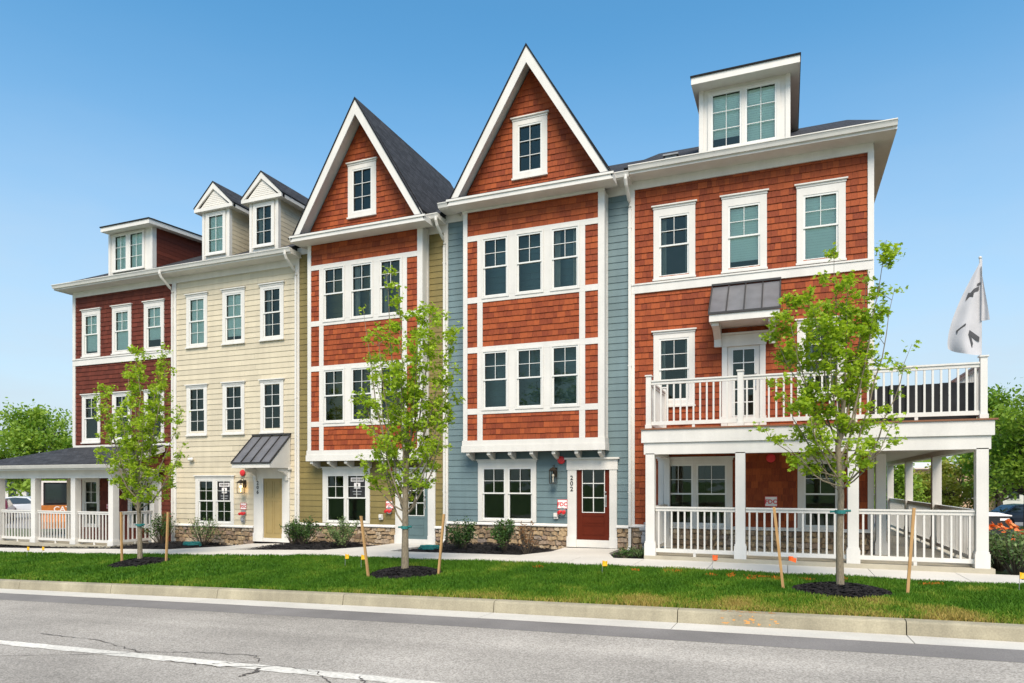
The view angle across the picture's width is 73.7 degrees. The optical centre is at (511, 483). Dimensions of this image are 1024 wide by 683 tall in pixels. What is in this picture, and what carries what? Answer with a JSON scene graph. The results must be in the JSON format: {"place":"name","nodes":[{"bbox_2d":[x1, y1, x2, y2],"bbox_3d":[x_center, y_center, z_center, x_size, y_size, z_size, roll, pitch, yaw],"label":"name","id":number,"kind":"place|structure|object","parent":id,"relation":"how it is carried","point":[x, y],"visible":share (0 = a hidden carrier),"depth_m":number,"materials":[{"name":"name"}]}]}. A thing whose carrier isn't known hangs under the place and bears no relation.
{"place":"outdoors","nodes":[
{"label":"outdoors","id":0,"kind":"place"},
{"bbox_2d":[183,543,619,557],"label":"path","id":1,"kind":"structure","parent":0,"point":[588,552],"depth_m":18.45,"materials":[{"name":"concrete"}]},
{"bbox_2d":[0,599,1020,662],"bbox_3d":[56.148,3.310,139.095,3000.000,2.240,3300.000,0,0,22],"label":"ground","id":2,"kind":"structure","parent":0,"point":[568,633],"depth_m":11.35,"materials":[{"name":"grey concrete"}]},
{"bbox_2d":[5,455,28,496],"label":"broadleaf tree","id":3,"kind":"object","parent":2,"relation":"on","point":[14,485],"visible":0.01,"depth_m":66.95,"materials":[{"name":"green plant"}]},
{"bbox_2d":[5,479,30,496],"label":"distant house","id":4,"kind":"structure","parent":2,"relation":"on","point":[25,493],"depth_m":73.86,"materials":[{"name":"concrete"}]},
{"bbox_2d":[0,397,72,485],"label":"broadleaf tree","id":5,"kind":"object","parent":2,"relation":"on","point":[22,432],"visible":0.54,"depth_m":57.82,"materials":[{"name":"green plant"}]},
{"bbox_2d":[14,450,66,495],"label":"broadleaf tree","id":6,"kind":"object","parent":2,"relation":"on","point":[27,484],"visible":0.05,"depth_m":55.91,"materials":[{"name":"green plant"}]},
{"bbox_2d":[0,579,1023,641],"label":"kerb","id":7,"kind":"structure","parent":2,"relation":"on","point":[938,628],"depth_m":10.96,"materials":[{"name":"concrete"}]},
{"bbox_2d":[0,589,1023,649],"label":"gutter pan","id":8,"kind":"object","parent":2,"relation":"on","point":[814,634],"visible":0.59,"depth_m":10.53,"materials":[{"name":"concrete"}]},
{"bbox_2d":[874,463,930,519],"bbox_3d":[21.855,0.495,39.770,4.527,4.668,5.290,0,0,-2],"label":"broadleaf tree","id":9,"kind":"object","parent":2,"relation":"on","point":[899,482],"visible":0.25,"depth_m":38.93,"materials":[{"name":"green plant"}]},
{"bbox_2d":[874,463,973,508],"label":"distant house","id":10,"kind":"structure","parent":2,"relation":"on","point":[918,467],"depth_m":57.72,"materials":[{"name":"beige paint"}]},
{"bbox_2d":[913,470,948,502],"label":"broadleaf tree","id":11,"kind":"object","parent":2,"relation":"on","point":[926,475],"visible":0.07,"depth_m":45.11,"materials":[{"name":"green plant"}]},
{"bbox_2d":[915,455,998,509],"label":"broadleaf tree","id":12,"kind":"object","parent":2,"relation":"on","point":[954,486],"visible":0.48,"depth_m":43.18,"materials":[{"name":"green plant"}]},
{"bbox_2d":[943,430,1020,506],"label":"broadleaf tree","id":13,"kind":"object","parent":2,"relation":"on","point":[1000,495],"visible":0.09,"depth_m":59.67,"materials":[{"name":"green plant"}]},
{"bbox_2d":[946,377,1023,528],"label":"broadleaf tree","id":14,"kind":"object","parent":2,"relation":"on","point":[994,455],"visible":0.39,"depth_m":37.46,"materials":[{"name":"green plant"}]},
{"bbox_2d":[989,377,1023,501],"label":"broadleaf tree","id":15,"kind":"object","parent":2,"relation":"on","point":[1006,421],"visible":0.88,"depth_m":35.62,"materials":[{"name":"green plant"}]},
{"bbox_2d":[1003,491,1023,503],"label":"distant house","id":16,"kind":"structure","parent":2,"relation":"on","point":[1019,499],"depth_m":68.07,"materials":[{"name":"concrete"}]},
{"bbox_2d":[0,551,1023,623],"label":"lawn","id":17,"kind":"structure","parent":0,"point":[513,599],"depth_m":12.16,"materials":[{"name":"plant"}]},
{"bbox_2d":[120,512,122,560],"bbox_3d":[-10.348,1.472,18.100,0.068,1.461,0.054,0,0,22],"label":"tree stake","id":18,"kind":"object","parent":17,"relation":"on","point":[121,539],"visible":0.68,"depth_m":18.08,"materials":[{"name":"brown wood"}]},
{"bbox_2d":[107,557,169,567],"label":"mulch","id":19,"kind":"object","parent":17,"relation":"on","point":[134,562],"visible":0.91,"depth_m":17.70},
{"bbox_2d":[90,342,190,558],"bbox_3d":[-9.878,-0.786,17.955,3.443,5.930,1.756,0,0,22],"label":"maple tree","id":20,"kind":"object","parent":17,"relation":"on","point":[126,445],"visible":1,"depth_m":17.87,"materials":[{"name":"green plant"}]},
{"bbox_2d":[165,512,168,560],"bbox_3d":[-9.042,1.436,17.900,0.093,1.405,0.064,0,0,22],"label":"tree stake","id":21,"kind":"object","parent":17,"relation":"on","point":[167,533],"visible":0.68,"depth_m":17.88,"materials":[{"name":"brown wood"}]},
{"bbox_2d":[360,516,369,575],"bbox_3d":[-3.078,1.361,14.300,0.225,1.382,0.057,0,0,0],"label":"tree stake","id":22,"kind":"object","parent":17,"relation":"on","point":[364,545],"visible":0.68,"depth_m":14.28,"materials":[{"name":"brown wood"}]},
{"bbox_2d":[369,566,442,578],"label":"mulch","id":23,"kind":"object","parent":17,"relation":"on","point":[398,572],"visible":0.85,"depth_m":14.29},
{"bbox_2d":[348,265,465,569],"bbox_3d":[-2.297,-1.386,14.463,2.599,6.777,1.620,0,0,22],"label":"maple tree","id":24,"kind":"object","parent":17,"relation":"on","point":[412,397],"visible":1,"depth_m":14.42,"materials":[{"name":"green plant"}]},
{"bbox_2d":[437,514,444,573],"bbox_3d":[-1.476,1.307,14.200,0.182,1.367,0.057,0,0,0],"label":"tree stake","id":25,"kind":"object","parent":17,"relation":"on","point":[441,543],"visible":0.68,"depth_m":14.18,"materials":[{"name":"brown wood"}]},
{"bbox_2d":[773,507,784,587],"bbox_3d":[4.574,1.151,11.700,0.229,1.514,0.057,0,0,0],"label":"tree stake","id":26,"kind":"object","parent":17,"relation":"on","point":[778,546],"visible":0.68,"depth_m":11.68,"materials":[{"name":"brown wood"}]},
{"bbox_2d":[748,240,921,584],"bbox_3d":[5.373,-1.087,11.515,2.658,5.972,1.659,0,0,22],"label":"maple tree","id":27,"kind":"object","parent":17,"relation":"on","point":[836,338],"visible":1,"depth_m":11.42,"materials":[{"name":"green plant"}]},
{"bbox_2d":[791,581,891,598],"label":"mulch","id":28,"kind":"object","parent":17,"relation":"on","point":[848,589],"visible":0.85,"depth_m":11.24,"materials":[{"name":"black soil"}]},
{"bbox_2d":[906,508,915,592],"bbox_3d":[6.476,1.140,11.100,0.171,1.500,0.057,0,0,0],"label":"tree stake","id":29,"kind":"object","parent":17,"relation":"on","point":[910,550],"visible":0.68,"depth_m":11.08,"materials":[{"name":"brown wood"}]},
{"bbox_2d":[0,600,1023,682],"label":"road","id":30,"kind":"structure","parent":0,"point":[444,654],"depth_m":8.51,"materials":[{"name":"grey asphalt"}]},
{"bbox_2d":[0,640,441,682],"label":"road marking","id":31,"kind":"object","parent":30,"relation":"on","point":[280,669],"visible":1,"depth_m":8.29,"materials":[{"name":"paint"}]},
{"bbox_2d":[0,593,1023,662],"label":"road edge","id":32,"kind":"object","parent":30,"relation":"on","point":[978,653],"visible":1,"depth_m":9.89,"materials":[{"name":"concrete"}]},
{"bbox_2d":[0,548,1023,583],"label":"sidewalk","id":33,"kind":"structure","parent":0,"point":[955,577],"depth_m":15.11,"materials":[{"name":"concrete"}]},
{"bbox_2d":[0,0,1023,460],"label":"sky","id":34,"kind":"structure","parent":0,"point":[112,111],"materials":[{"name":"blue"}]},
{"bbox_2d":[5,514,1022,534],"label":"parking lot","id":35,"kind":"structure","parent":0,"point":[1019,524],"depth_m":41.79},
{"bbox_2d":[5,499,15,522],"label":"parked car","id":36,"kind":"object","parent":35,"relation":"on","point":[9,505],"visible":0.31,"depth_m":40.84,"materials":[{"name":"white paint"}]},
{"bbox_2d":[5,496,30,517],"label":"parked car","id":37,"kind":"object","parent":35,"relation":"on","point":[21,502],"visible":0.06,"depth_m":43.23,"materials":[{"name":"silver metal"}]},
{"bbox_2d":[989,503,1023,523],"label":"parked car","id":38,"kind":"object","parent":35,"relation":"on","point":[1015,511],"visible":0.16,"depth_m":41.34,"materials":[{"name":"blue paint"}]},
{"bbox_2d":[5,517,1023,574],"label":"yard","id":39,"kind":"structure","parent":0,"point":[1004,572],"depth_m":33.00,"materials":[{"name":"soil"}]},
{"bbox_2d":[41,481,66,528],"bbox_3d":[-21.824,1.102,32.834,2.000,2.500,3.000,0,0,-34],"label":"skid steer","id":40,"kind":"object","parent":39,"relation":"on","point":[53,495],"visible":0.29,"depth_m":32.10,"materials":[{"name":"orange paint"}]},
{"bbox_2d":[45,484,66,502],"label":"cab window","id":41,"kind":"structure","parent":40,"relation":"in","point":[54,493],"depth_m":32.26,"materials":[{"name":"black glass"}]},
{"bbox_2d":[0,217,201,547],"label":"townhouse","id":42,"kind":"structure","parent":39,"relation":"on","point":[121,305],"depth_m":24.71,"materials":[{"name":"red wood"}]},
{"bbox_2d":[80,307,100,357],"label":"window","id":43,"kind":"structure","parent":42,"relation":"in","point":[91,319],"depth_m":25.58,"materials":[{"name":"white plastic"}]},
{"bbox_2d":[80,393,100,443],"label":"window","id":44,"kind":"structure","parent":42,"relation":"in","point":[90,426],"depth_m":25.66,"materials":[{"name":"white plastic"}]},
{"bbox_2d":[81,478,99,526],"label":"window","id":45,"kind":"structure","parent":42,"relation":"in","point":[90,486],"depth_m":25.66,"materials":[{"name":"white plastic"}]},
{"bbox_2d":[110,303,131,354],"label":"window","id":46,"kind":"structure","parent":42,"relation":"in","point":[121,313],"depth_m":24.99,"materials":[{"name":"white plastic"}]},
{"bbox_2d":[111,391,131,442],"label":"window","id":47,"kind":"structure","parent":42,"relation":"in","point":[119,396],"depth_m":25.05,"materials":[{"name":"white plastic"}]},
{"bbox_2d":[111,229,144,273],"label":"window","id":48,"kind":"structure","parent":42,"relation":"in","point":[128,247],"depth_m":24.80,"materials":[{"name":"white plastic"}]},
{"bbox_2d":[128,477,161,527],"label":"window","id":49,"kind":"structure","parent":42,"relation":"in","point":[130,506],"depth_m":24.61,"materials":[{"name":"white plastic"}]},
{"bbox_2d":[142,298,164,351],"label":"window","id":50,"kind":"structure","parent":42,"relation":"in","point":[154,310],"depth_m":24.39,"materials":[{"name":"white plastic"}]},
{"bbox_2d":[143,389,164,441],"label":"window","id":51,"kind":"structure","parent":42,"relation":"in","point":[161,429],"depth_m":24.43,"materials":[{"name":"white plastic"}]},
{"bbox_2d":[178,515,223,545],"bbox_3d":[-10.232,1.543,22.637,1.253,1.067,1.108,0,0,2],"label":"shrub","id":52,"kind":"object","parent":39,"relation":"on","point":[197,527],"visible":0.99,"depth_m":22.61,"materials":[{"name":"green plant"}]},
{"bbox_2d":[158,170,307,544],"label":"townhouse","id":53,"kind":"structure","parent":39,"relation":"on","point":[233,333],"depth_m":22.97,"materials":[{"name":"beige wood"}]},
{"bbox_2d":[184,383,207,436],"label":"window","id":54,"kind":"structure","parent":53,"relation":"in","point":[196,400],"depth_m":23.69,"materials":[{"name":"white plastic"}]},
{"bbox_2d":[184,291,208,348],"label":"window","id":55,"kind":"structure","parent":53,"relation":"in","point":[196,303],"depth_m":23.61,"materials":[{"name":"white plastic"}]},
{"bbox_2d":[193,475,234,524],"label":"window","id":56,"kind":"structure","parent":53,"relation":"in","point":[207,504],"depth_m":23.45,"materials":[{"name":"white plastic"}]},
{"bbox_2d":[204,210,225,256],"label":"window","id":57,"kind":"structure","parent":53,"relation":"in","point":[215,221],"depth_m":23.31,"materials":[{"name":"white plastic"}]},
{"bbox_2d":[218,482,229,499],"bbox_3d":[-9.742,0.260,23.138,0.530,0.660,0.010,0,0,22],"label":"window poster","id":58,"kind":"object","parent":53,"relation":"attached to","point":[223,490],"depth_m":23.14,"materials":[{"name":"white paper"}]},
{"bbox_2d":[220,286,245,344],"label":"window","id":59,"kind":"structure","parent":53,"relation":"in","point":[233,299],"depth_m":23.00,"materials":[{"name":"white plastic"}]},
{"bbox_2d":[220,380,245,434],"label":"window","id":60,"kind":"structure","parent":53,"relation":"in","point":[233,398],"depth_m":23.09,"materials":[{"name":"white plastic"}]},
{"bbox_2d":[252,200,274,248],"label":"window","id":61,"kind":"structure","parent":53,"relation":"in","point":[264,212],"depth_m":22.60,"materials":[{"name":"white plastic"}]},
{"bbox_2d":[258,280,284,341],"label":"window","id":62,"kind":"structure","parent":53,"relation":"in","point":[271,293],"depth_m":22.48,"materials":[{"name":"white plastic"}]},
{"bbox_2d":[258,378,284,433],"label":"window","id":63,"kind":"structure","parent":53,"relation":"in","point":[271,396],"depth_m":22.48,"materials":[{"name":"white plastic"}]},
{"bbox_2d":[264,478,281,537],"bbox_3d":[-7.799,0.779,22.329,0.768,1.978,0.028,0,0,22],"label":"door","id":64,"kind":"structure","parent":53,"relation":"in","point":[272,487],"depth_m":22.32,"materials":[{"name":"beige paint"}]},
{"bbox_2d":[0,541,643,558],"bbox_3d":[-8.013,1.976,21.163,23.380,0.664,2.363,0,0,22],"label":"mulch","id":65,"kind":"object","parent":39,"relation":"on","point":[153,544],"visible":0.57,"depth_m":19.98,"materials":[{"name":"black soil"}]},
{"bbox_2d":[142,512,179,543],"bbox_3d":[-12.063,1.514,23.394,1.140,1.154,1.070,0,0,-11],"label":"shrub","id":66,"kind":"object","parent":65,"relation":"on","point":[160,525],"visible":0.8,"depth_m":23.20,"materials":[{"name":"green plant"}]},
{"bbox_2d":[279,521,303,544],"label":"shrub","id":67,"kind":"object","parent":65,"relation":"on","point":[289,533],"visible":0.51,"depth_m":20.83,"materials":[{"name":"green plant"}]},
{"bbox_2d":[286,514,322,544],"bbox_3d":[-6.265,1.394,20.620,1.158,0.998,1.089,0,0,22],"label":"shrub","id":68,"kind":"object","parent":65,"relation":"on","point":[301,535],"visible":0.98,"depth_m":20.47,"materials":[{"name":"green plant"}]},
{"bbox_2d":[445,516,478,548],"bbox_3d":[-1.304,1.301,18.056,0.914,0.941,1.068,0,0,4],"label":"shrub","id":69,"kind":"object","parent":65,"relation":"on","point":[466,534],"visible":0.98,"depth_m":17.96,"materials":[{"name":"green plant"}]},
{"bbox_2d":[486,516,517,550],"bbox_3d":[-0.246,1.284,17.468,0.797,0.947,0.955,0,0,-39],"label":"shrub","id":70,"kind":"object","parent":65,"relation":"on","point":[503,534],"visible":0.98,"depth_m":17.36,"materials":[{"name":"green plant"}]},
{"bbox_2d":[322,516,358,546],"bbox_3d":[-4.955,1.388,19.959,1.238,1.066,1.340,0,0,22],"label":"shrub","id":71,"kind":"object","parent":39,"relation":"on","point":[341,537],"visible":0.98,"depth_m":19.80,"materials":[{"name":"green plant"}]},
{"bbox_2d":[283,97,453,544],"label":"townhouse","id":72,"kind":"structure","parent":39,"relation":"on","point":[380,190],"depth_m":20.76,"materials":[{"name":"wood"}]},
{"bbox_2d":[322,264,344,321],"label":"window","id":73,"kind":"structure","parent":72,"relation":"in","point":[325,270],"depth_m":21.06,"materials":[{"name":"white plastic"}]},
{"bbox_2d":[322,367,344,423],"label":"window","id":74,"kind":"structure","parent":72,"relation":"in","point":[325,372],"depth_m":21.06,"materials":[{"name":"white plastic"}]},
{"bbox_2d":[320,466,370,523],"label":"window","id":75,"kind":"structure","parent":72,"relation":"in","point":[337,501],"depth_m":21.51,"materials":[{"name":"white plastic"}]},
{"bbox_2d":[350,477,364,496],"bbox_3d":[-4.791,0.090,21.139,0.550,0.640,0.010,0,0,22],"label":"window poster","id":76,"kind":"object","parent":72,"relation":"attached to","point":[360,490],"depth_m":21.13,"materials":[{"name":"white paper"}]},
{"bbox_2d":[350,260,372,319],"bbox_3d":[-4.227,-5.885,21.307,0.970,2.010,1.648,0,0,22],"label":"window","id":77,"kind":"structure","parent":72,"relation":"in","point":[355,277],"depth_m":20.69,"materials":[{"name":"white plastic"}]},
{"bbox_2d":[350,365,372,421],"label":"window","id":78,"kind":"structure","parent":72,"relation":"in","point":[353,381],"depth_m":20.68,"materials":[{"name":"white plastic"}]},
{"bbox_2d":[345,157,377,219],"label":"window","id":79,"kind":"structure","parent":72,"relation":"in","point":[362,173],"depth_m":20.68,"materials":[{"name":"white plastic"}]},
{"bbox_2d":[378,364,398,420],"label":"window","id":80,"kind":"structure","parent":72,"relation":"in","point":[383,367],"depth_m":20.32,"materials":[{"name":"white plastic"}]},
{"bbox_2d":[378,256,401,316],"bbox_3d":[-3.290,-5.885,20.929,0.970,2.010,1.648,0,0,22],"label":"window","id":81,"kind":"structure","parent":72,"relation":"in","point":[382,291],"depth_m":20.31,"materials":[{"name":"white plastic"}]},
{"bbox_2d":[408,479,427,538],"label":"door","id":82,"kind":"structure","parent":72,"relation":"in","point":[418,517],"depth_m":20.33,"materials":[{"name":"paint"}]},
{"bbox_2d":[515,521,539,553],"bbox_3d":[0.355,1.376,17.206,0.700,0.926,0.749,0,0,-11],"label":"shrub","id":83,"kind":"object","parent":39,"relation":"on","point":[523,538],"visible":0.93,"depth_m":17.17,"materials":[{"name":"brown plant"}]},
{"bbox_2d":[434,43,641,550],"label":"townhouse","id":84,"kind":"structure","parent":39,"relation":"on","point":[534,207],"depth_m":18.59,"materials":[{"name":"wood"}]},
{"bbox_2d":[481,234,508,298],"bbox_3d":[-0.165,-6.065,19.668,0.970,2.010,1.648,0,0,22],"label":"window","id":85,"kind":"structure","parent":84,"relation":"in","point":[493,238],"depth_m":18.95,"materials":[{"name":"white plastic"}]},
{"bbox_2d":[481,348,508,410],"bbox_3d":[-0.165,-2.935,19.668,0.970,1.990,1.648,0,0,22],"label":"window","id":86,"kind":"structure","parent":84,"relation":"in","point":[483,352],"depth_m":18.95,"materials":[{"name":"white plastic"}]},
{"bbox_2d":[476,459,537,522],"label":"window","id":87,"kind":"structure","parent":84,"relation":"in","point":[506,487],"depth_m":19.52,"materials":[{"name":"white plastic"}]},
{"bbox_2d":[515,229,543,294],"bbox_3d":[0.772,-6.065,19.290,0.970,2.010,1.648,0,0,22],"label":"window","id":88,"kind":"structure","parent":84,"relation":"in","point":[541,231],"depth_m":18.55,"materials":[{"name":"white plastic"}]},
{"bbox_2d":[515,346,543,408],"bbox_3d":[0.772,-2.935,19.290,0.970,1.990,1.648,0,0,22],"label":"window","id":89,"kind":"structure","parent":84,"relation":"in","point":[541,348],"depth_m":18.55,"materials":[{"name":"white plastic"}]},
{"bbox_2d":[510,110,548,180],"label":"window","id":90,"kind":"structure","parent":84,"relation":"in","point":[530,132],"depth_m":18.66,"materials":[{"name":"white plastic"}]},
{"bbox_2d":[550,223,579,290],"bbox_3d":[1.708,-6.065,18.911,0.970,2.010,1.648,0,0,22],"label":"window","id":91,"kind":"structure","parent":84,"relation":"in","point":[576,227],"depth_m":18.27,"materials":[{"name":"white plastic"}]},
{"bbox_2d":[550,343,579,407],"bbox_3d":[1.708,-2.935,18.911,0.970,1.990,1.648,0,0,22],"label":"window","id":92,"kind":"structure","parent":84,"relation":"in","point":[577,345],"depth_m":18.17,"materials":[{"name":"white plastic"}]},
{"bbox_2d":[577,470,608,539],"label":"door","id":93,"kind":"structure","parent":84,"relation":"in","point":[592,485],"depth_m":18.42,"materials":[{"name":"red paint"}]},
{"bbox_2d":[624,52,998,573],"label":"townhouse","id":94,"kind":"structure","parent":39,"relation":"on","point":[750,208],"depth_m":16.57,"materials":[{"name":"red wood"}]},
{"bbox_2d":[651,199,696,281],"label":"window","id":95,"kind":"structure","parent":94,"relation":"in","point":[673,223],"depth_m":17.64,"materials":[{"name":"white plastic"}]},
{"bbox_2d":[651,327,696,406],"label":"window","id":96,"kind":"structure","parent":94,"relation":"in","point":[673,349],"depth_m":17.63,"materials":[{"name":"white plastic"}]},
{"bbox_2d":[656,456,734,525],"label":"window","id":97,"kind":"structure","parent":94,"relation":"in","point":[707,481],"depth_m":17.74,"materials":[{"name":"white plastic"}]},
{"bbox_2d":[708,78,779,150],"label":"window","id":98,"kind":"structure","parent":94,"relation":"in","point":[747,114],"depth_m":16.88,"materials":[{"name":"white plastic"}]},
{"bbox_2d":[728,345,759,425],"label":"door","id":99,"kind":"structure","parent":94,"relation":"in","point":[747,358],"depth_m":16.99,"materials":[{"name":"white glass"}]},
{"bbox_2d":[720,188,768,273],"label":"window","id":100,"kind":"structure","parent":94,"relation":"in","point":[744,214],"depth_m":16.91,"materials":[{"name":"white plastic"}]},
{"bbox_2d":[765,496,776,506],"bbox_3d":[6.301,0.425,16.610,0.290,0.250,0.018,0,0,22],"label":"fire sign","id":101,"kind":"object","parent":94,"relation":"attached to","point":[770,501],"visible":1,"depth_m":16.61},
{"bbox_2d":[795,315,844,400],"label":"window","id":102,"kind":"structure","parent":94,"relation":"in","point":[800,335],"depth_m":16.37,"materials":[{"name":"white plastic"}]},
{"bbox_2d":[794,176,847,265],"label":"window","id":103,"kind":"structure","parent":94,"relation":"in","point":[821,205],"depth_m":16.25,"materials":[{"name":"white plastic"}]},
{"bbox_2d":[798,454,845,528],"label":"window","id":104,"kind":"structure","parent":94,"relation":"in","point":[815,493],"depth_m":17.61,"materials":[{"name":"white plastic"}]},
{"bbox_2d":[868,382,975,421],"bbox_3d":[8.393,-1.645,14.060,1.840,0.750,0.640,0,0,22],"label":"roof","id":105,"kind":"object","parent":94,"relation":"on","point":[928,397],"visible":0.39,"depth_m":13.73,"materials":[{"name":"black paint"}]},
{"bbox_2d":[947,256,989,354],"bbox_3d":[8.894,-2.845,13.303,0.675,3.170,0.179,0,0,22],"label":"flag","id":106,"kind":"object","parent":94,"relation":"on","point":[971,314],"visible":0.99,"depth_m":13.25,"materials":[{"name":"fabric"}]},
{"bbox_2d":[967,522,1018,570],"bbox_3d":[9.916,1.291,13.975,1.046,1.038,1.102,0,0,22],"label":"flowering bush","id":107,"kind":"object","parent":39,"relation":"on","point":[996,565],"visible":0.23,"depth_m":13.96,"materials":[{"name":"green plant"}]},
{"bbox_2d":[989,522,1023,574],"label":"flowering bush","id":108,"kind":"object","parent":39,"relation":"on","point":[1014,554],"visible":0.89,"depth_m":13.20,"materials":[{"name":"green plant"}]},
{"bbox_2d":[989,512,1011,539],"bbox_3d":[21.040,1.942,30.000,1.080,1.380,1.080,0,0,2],"label":"parked car","id":109,"kind":"object","parent":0,"point":[995,518],"visible":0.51,"depth_m":29.50,"materials":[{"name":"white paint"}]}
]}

